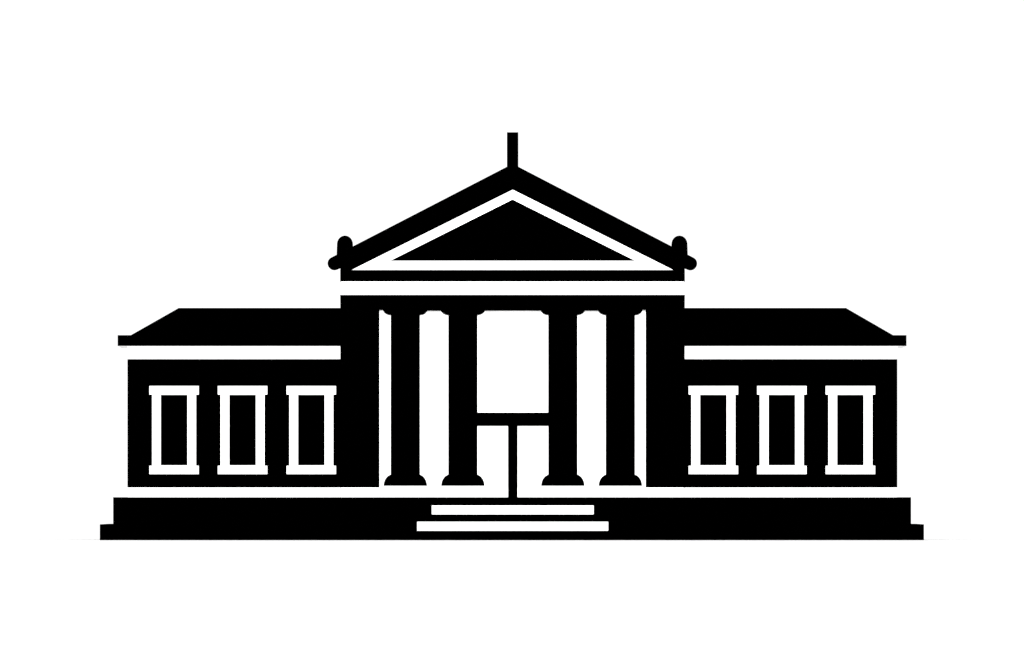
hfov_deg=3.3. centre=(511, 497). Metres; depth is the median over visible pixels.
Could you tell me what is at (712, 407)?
window
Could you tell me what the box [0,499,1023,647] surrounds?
ground
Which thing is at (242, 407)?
window
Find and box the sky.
[0,0,1023,498]
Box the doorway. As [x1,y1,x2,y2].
[477,413,548,496]
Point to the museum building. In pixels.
(512, 350)
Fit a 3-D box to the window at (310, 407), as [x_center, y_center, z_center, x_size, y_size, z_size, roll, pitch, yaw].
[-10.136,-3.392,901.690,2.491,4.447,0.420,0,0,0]
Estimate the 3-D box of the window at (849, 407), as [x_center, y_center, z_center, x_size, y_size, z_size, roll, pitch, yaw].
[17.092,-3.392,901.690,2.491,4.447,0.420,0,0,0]
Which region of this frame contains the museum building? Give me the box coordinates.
[100,132,923,539]
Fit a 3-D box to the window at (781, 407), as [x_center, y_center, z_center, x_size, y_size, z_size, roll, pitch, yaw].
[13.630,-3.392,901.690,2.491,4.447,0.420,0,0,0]
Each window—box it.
[149,386,198,473]
[218,386,266,473]
[287,386,335,473]
[689,386,737,473]
[757,386,806,473]
[826,386,874,473]
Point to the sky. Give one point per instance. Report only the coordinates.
(158, 158)
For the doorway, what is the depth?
901.37 m
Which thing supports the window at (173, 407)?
in the museum building

